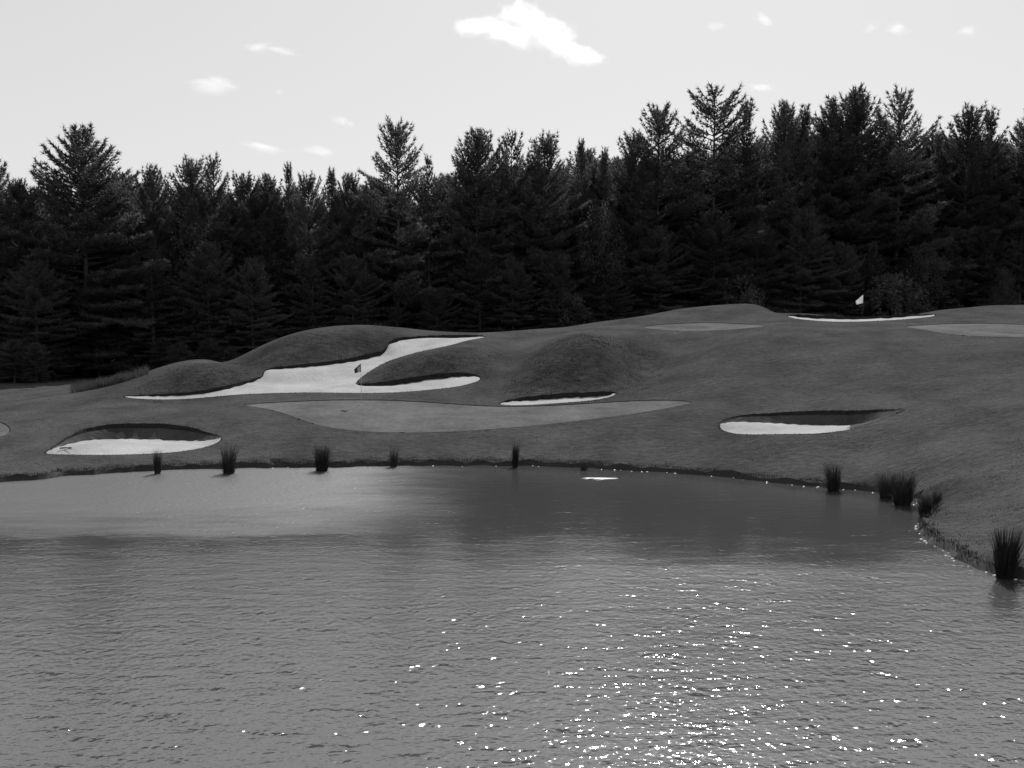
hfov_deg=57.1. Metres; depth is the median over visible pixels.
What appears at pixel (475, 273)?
pine tree
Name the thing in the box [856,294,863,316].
golf flag
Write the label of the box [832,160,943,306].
pine tree
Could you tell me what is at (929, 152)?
pine tree
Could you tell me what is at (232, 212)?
pine tree
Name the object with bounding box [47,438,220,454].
sand bunker
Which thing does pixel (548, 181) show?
pine tree
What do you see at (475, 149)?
pine tree
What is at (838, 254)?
pine tree
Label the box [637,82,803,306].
pine tree
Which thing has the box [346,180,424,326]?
pine tree
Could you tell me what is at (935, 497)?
reed clump
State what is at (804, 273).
pine tree
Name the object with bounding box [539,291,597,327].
leafy bush
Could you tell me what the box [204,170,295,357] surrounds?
pine tree
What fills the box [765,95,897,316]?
pine tree
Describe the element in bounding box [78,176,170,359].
pine tree
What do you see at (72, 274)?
pine tree
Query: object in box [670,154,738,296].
pine tree
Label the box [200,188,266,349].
pine tree
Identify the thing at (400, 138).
pine tree
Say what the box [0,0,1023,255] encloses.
sky
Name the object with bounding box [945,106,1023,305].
pine tree
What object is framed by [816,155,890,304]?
pine tree
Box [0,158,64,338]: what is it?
pine tree
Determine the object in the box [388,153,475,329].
pine tree
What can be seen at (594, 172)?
pine tree
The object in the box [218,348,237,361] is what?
young pine
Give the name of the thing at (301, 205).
pine tree
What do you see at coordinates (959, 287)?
pine tree
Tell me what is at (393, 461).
reed clump
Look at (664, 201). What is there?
pine tree
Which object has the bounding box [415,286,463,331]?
pine tree
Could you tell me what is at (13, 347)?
young pine
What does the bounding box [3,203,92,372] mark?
pine tree
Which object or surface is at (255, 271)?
pine tree
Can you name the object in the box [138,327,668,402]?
long rough grass
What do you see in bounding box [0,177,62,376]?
pine tree
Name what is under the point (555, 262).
pine tree
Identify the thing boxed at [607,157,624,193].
pine tree
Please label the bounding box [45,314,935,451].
bunker lip
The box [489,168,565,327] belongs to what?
pine tree
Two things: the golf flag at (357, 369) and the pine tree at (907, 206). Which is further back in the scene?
the pine tree at (907, 206)
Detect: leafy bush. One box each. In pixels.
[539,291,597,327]
[709,272,768,306]
[854,270,931,316]
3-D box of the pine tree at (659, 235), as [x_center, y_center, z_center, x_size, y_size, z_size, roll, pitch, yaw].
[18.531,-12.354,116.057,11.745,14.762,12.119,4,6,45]
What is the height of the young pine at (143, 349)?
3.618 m
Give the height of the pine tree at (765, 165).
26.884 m
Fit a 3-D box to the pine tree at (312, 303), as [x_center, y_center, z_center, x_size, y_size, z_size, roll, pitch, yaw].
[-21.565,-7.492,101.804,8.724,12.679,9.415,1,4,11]
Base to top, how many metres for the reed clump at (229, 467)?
1.492 m
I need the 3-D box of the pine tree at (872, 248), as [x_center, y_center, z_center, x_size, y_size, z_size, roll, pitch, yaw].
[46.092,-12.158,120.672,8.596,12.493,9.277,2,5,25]
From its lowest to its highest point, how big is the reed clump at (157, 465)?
1.252 m
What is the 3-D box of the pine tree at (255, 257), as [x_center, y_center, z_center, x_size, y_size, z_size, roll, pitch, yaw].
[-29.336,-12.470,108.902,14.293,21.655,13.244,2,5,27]
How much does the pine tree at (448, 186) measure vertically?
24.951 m
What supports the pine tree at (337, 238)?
on the ground at (776, 372)
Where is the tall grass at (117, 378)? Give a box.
[69,363,149,392]
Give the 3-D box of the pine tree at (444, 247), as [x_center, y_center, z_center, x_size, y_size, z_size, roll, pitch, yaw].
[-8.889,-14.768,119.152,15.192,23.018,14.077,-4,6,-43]
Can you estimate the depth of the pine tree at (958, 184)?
127.26 m
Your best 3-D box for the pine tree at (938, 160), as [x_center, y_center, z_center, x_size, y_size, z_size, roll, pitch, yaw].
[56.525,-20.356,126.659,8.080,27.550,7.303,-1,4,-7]
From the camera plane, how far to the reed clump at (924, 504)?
33.67 m
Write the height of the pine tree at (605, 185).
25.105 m
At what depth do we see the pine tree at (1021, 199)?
126.39 m
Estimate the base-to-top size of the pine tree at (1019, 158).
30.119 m
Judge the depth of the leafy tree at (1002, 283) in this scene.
118.09 m
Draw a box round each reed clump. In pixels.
[151,449,168,473]
[211,444,240,473]
[306,444,335,470]
[387,444,399,466]
[510,442,528,466]
[579,461,589,469]
[818,461,843,491]
[874,471,898,498]
[879,470,923,505]
[910,492,936,517]
[931,490,941,507]
[981,525,1023,579]
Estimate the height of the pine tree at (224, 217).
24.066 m
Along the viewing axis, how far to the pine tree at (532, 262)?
110.72 m
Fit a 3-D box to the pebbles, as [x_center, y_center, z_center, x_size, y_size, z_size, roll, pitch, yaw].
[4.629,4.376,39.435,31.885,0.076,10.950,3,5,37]
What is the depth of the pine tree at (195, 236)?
97.33 m
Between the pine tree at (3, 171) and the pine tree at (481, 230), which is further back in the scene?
the pine tree at (481, 230)
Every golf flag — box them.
[354,364,361,404]
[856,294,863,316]
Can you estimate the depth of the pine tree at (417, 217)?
119.19 m
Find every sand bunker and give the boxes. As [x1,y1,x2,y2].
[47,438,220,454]
[126,337,483,398]
[501,393,614,404]
[720,422,849,433]
[788,315,934,321]
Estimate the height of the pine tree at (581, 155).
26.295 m
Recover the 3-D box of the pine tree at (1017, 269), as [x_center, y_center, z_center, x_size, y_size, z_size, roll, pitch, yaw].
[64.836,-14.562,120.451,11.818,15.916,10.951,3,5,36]
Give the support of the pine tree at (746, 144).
on the ground at (776, 372)
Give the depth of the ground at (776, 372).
51.97 m
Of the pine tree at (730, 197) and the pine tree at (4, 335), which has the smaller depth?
the pine tree at (4, 335)
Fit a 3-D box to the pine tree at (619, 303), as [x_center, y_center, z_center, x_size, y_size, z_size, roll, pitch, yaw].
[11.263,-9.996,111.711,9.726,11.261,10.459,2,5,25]
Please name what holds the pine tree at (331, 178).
on the ground at (776, 372)
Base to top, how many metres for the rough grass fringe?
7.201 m
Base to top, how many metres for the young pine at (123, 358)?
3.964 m
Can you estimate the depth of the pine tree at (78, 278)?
105.17 m
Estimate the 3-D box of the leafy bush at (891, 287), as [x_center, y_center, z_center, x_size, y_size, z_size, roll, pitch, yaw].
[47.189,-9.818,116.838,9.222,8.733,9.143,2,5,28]
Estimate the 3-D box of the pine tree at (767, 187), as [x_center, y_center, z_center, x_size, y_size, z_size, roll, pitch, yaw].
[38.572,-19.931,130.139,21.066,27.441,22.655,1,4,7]
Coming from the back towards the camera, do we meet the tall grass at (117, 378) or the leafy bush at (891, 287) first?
the leafy bush at (891, 287)
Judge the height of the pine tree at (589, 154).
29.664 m
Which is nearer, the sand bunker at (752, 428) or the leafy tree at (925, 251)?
the sand bunker at (752, 428)
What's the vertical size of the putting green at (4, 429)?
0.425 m
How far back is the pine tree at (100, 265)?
100.33 m
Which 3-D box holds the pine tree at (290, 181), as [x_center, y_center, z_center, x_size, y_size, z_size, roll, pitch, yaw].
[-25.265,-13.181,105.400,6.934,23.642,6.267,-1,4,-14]
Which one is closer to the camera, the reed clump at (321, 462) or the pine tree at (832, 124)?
the reed clump at (321, 462)
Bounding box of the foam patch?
[587,478,617,478]
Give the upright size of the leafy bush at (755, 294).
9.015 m
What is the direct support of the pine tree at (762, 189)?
on the ground at (776, 372)
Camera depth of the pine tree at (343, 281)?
102.21 m
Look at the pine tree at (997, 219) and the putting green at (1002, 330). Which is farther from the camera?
the pine tree at (997, 219)
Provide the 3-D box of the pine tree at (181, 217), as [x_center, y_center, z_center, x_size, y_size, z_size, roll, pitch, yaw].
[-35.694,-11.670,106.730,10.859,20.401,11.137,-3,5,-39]
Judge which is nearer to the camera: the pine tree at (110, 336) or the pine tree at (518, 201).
the pine tree at (110, 336)
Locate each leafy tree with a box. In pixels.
[571,199,628,319]
[899,243,955,313]
[986,263,1021,305]
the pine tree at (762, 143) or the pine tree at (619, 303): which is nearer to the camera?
the pine tree at (619, 303)
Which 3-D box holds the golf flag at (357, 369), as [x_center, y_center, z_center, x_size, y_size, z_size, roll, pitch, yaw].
[-9.187,0.034,56.175,0.483,2.613,0.121,0,4,0]
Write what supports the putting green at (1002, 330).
on the ground at (776, 372)
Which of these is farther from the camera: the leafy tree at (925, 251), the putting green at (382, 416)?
the leafy tree at (925, 251)
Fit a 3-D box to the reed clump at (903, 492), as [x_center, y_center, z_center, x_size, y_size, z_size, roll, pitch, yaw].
[15.053,3.953,35.989,2.124,1.438,1.949,2,5,24]
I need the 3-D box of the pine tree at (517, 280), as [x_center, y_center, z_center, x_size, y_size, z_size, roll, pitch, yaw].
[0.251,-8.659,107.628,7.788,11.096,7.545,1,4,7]
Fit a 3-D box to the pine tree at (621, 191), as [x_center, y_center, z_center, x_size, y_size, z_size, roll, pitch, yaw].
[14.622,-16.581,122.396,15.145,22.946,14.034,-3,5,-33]
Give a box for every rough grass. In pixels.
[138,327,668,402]
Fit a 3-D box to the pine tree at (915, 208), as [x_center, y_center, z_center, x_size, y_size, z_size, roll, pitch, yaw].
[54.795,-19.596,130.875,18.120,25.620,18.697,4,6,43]
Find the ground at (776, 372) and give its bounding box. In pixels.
[0,304,1023,566]
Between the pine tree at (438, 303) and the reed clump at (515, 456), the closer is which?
the reed clump at (515, 456)
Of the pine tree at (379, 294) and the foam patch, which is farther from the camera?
the pine tree at (379, 294)
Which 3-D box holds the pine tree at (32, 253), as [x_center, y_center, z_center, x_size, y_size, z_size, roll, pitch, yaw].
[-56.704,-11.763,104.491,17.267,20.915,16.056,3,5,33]
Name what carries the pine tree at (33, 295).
on the ground at (776, 372)
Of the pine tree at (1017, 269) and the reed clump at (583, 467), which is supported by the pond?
the reed clump at (583, 467)
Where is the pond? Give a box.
[0,465,1023,767]
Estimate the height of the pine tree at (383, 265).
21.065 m
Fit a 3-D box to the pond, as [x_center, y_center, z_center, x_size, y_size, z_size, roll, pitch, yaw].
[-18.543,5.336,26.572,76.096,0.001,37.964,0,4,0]
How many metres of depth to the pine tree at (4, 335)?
91.61 m
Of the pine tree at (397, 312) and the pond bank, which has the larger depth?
the pine tree at (397, 312)
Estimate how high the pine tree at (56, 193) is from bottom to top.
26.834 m
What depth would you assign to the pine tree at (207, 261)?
95.89 m
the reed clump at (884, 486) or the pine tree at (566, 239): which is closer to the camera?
the reed clump at (884, 486)
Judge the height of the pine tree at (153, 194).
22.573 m
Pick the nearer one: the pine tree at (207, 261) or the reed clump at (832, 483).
the reed clump at (832, 483)
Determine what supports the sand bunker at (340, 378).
on the ground at (776, 372)
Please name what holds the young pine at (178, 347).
on the ground at (776, 372)
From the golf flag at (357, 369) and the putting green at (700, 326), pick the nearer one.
the golf flag at (357, 369)
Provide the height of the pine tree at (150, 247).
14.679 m
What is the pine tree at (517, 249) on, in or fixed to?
on the ground at (776, 372)
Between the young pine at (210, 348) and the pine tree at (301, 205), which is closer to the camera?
the young pine at (210, 348)
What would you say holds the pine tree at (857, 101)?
on the ground at (776, 372)
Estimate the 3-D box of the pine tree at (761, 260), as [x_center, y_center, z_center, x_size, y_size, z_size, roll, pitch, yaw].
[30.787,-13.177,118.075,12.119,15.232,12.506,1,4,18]
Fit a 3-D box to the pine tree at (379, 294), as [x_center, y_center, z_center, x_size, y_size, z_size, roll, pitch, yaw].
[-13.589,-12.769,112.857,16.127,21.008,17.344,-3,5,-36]
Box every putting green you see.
[0,423,8,436]
[247,400,689,431]
[643,323,761,330]
[908,324,1023,336]
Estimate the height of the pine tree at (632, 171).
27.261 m
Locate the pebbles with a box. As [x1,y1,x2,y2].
[287,465,1017,579]
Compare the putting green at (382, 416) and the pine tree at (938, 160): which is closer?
the putting green at (382, 416)
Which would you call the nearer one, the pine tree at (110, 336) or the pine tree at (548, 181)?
the pine tree at (110, 336)
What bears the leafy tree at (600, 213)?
on the ground at (776, 372)
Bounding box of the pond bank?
[0,459,1023,579]
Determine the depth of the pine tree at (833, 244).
123.74 m
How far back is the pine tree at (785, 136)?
122.22 m
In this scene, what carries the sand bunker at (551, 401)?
on the ground at (776, 372)
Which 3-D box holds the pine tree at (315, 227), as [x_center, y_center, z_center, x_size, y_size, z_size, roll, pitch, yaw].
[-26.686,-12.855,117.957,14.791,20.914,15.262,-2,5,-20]
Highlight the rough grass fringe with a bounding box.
[0,314,1023,570]
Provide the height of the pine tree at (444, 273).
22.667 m
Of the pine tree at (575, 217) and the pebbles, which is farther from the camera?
the pine tree at (575, 217)
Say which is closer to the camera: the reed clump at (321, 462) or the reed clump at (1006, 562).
the reed clump at (1006, 562)
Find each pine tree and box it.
[0,122,189,375]
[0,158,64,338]
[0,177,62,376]
[0,190,77,365]
[0,259,79,379]
[0,278,28,370]
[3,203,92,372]
[13,185,80,359]
[40,205,82,367]
[44,198,117,371]
[64,279,132,376]
[70,170,160,348]
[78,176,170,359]
[94,233,200,370]
[98,200,199,364]
[116,162,191,354]
[143,153,240,357]
[157,213,235,349]
[161,195,233,361]
[164,241,250,360]
[167,150,256,360]
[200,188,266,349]
[203,257,297,356]
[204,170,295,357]
[215,191,257,337]
[227,182,297,349]
[234,172,302,348]
[264,161,311,342]
[268,170,345,334]
[272,186,330,327]
[280,210,327,309]
[285,256,341,334]
[302,164,354,325]
[306,205,367,322]
[316,171,384,321]
[317,254,392,327]
[321,115,477,330]
[333,188,412,322]
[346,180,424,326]
[360,190,452,329]
[382,298,411,328]
[384,174,484,328]
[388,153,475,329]
[393,202,426,294]
[414,172,463,282]
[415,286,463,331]
[425,179,483,321]
[427,126,526,332]
[435,177,522,329]
[445,247,515,332]
[466,127,560,331]
[467,164,550,329]
[481,261,545,331]
[483,166,568,283]
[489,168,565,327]
[500,128,591,326]
[513,251,599,329]
[515,183,597,297]
[531,165,611,325]
[551,157,662,314]
[559,147,600,174]
[563,137,600,325]
[575,101,738,316]
[576,146,631,319]
[577,252,640,322]
[595,127,677,314]
[595,171,648,311]
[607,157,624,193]
[610,224,706,314]
[632,162,721,305]
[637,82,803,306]
[646,151,728,305]
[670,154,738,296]
[671,208,754,306]
[686,150,765,304]
[715,97,789,297]
[716,152,781,301]
[716,218,803,312]
[739,99,825,311]
[751,134,770,158]
[757,147,867,312]
[757,149,785,240]
[760,103,855,313]
[761,207,853,315]
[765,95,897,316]
[765,133,894,312]
[806,83,917,314]
[810,241,869,315]
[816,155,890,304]
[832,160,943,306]
[837,84,983,313]
[845,240,899,316]
[866,135,931,306]
[872,152,961,304]
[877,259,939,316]
[890,132,1005,300]
[912,100,1019,308]
[913,225,987,310]
[917,157,1017,305]
[918,130,964,308]
[940,140,1023,308]
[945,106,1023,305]
[958,108,1023,299]
[989,127,1023,303]
[990,208,1023,304]
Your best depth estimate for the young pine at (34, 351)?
86.00 m
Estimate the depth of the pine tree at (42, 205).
106.42 m
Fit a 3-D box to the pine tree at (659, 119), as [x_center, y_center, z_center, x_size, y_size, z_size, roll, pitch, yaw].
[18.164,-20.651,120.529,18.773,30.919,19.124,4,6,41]
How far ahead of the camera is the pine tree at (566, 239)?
120.65 m
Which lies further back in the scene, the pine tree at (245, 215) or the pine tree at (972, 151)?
the pine tree at (972, 151)
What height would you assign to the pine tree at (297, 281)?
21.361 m
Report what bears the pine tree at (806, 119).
on the ground at (776, 372)
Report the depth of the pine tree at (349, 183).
105.78 m
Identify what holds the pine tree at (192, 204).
on the ground at (776, 372)
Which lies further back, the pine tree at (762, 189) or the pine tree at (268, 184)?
the pine tree at (762, 189)
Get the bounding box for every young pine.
[0,339,36,382]
[15,342,53,382]
[103,339,147,375]
[128,344,162,372]
[164,341,196,363]
[195,337,227,361]
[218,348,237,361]
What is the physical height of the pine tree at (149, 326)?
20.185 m
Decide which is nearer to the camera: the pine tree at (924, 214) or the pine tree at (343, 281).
the pine tree at (343, 281)
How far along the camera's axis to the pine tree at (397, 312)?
103.77 m
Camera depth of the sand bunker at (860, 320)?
77.09 m
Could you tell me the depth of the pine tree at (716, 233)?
114.29 m
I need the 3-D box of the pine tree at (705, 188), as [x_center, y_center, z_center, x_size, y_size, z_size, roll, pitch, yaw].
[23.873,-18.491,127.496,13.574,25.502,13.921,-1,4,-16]

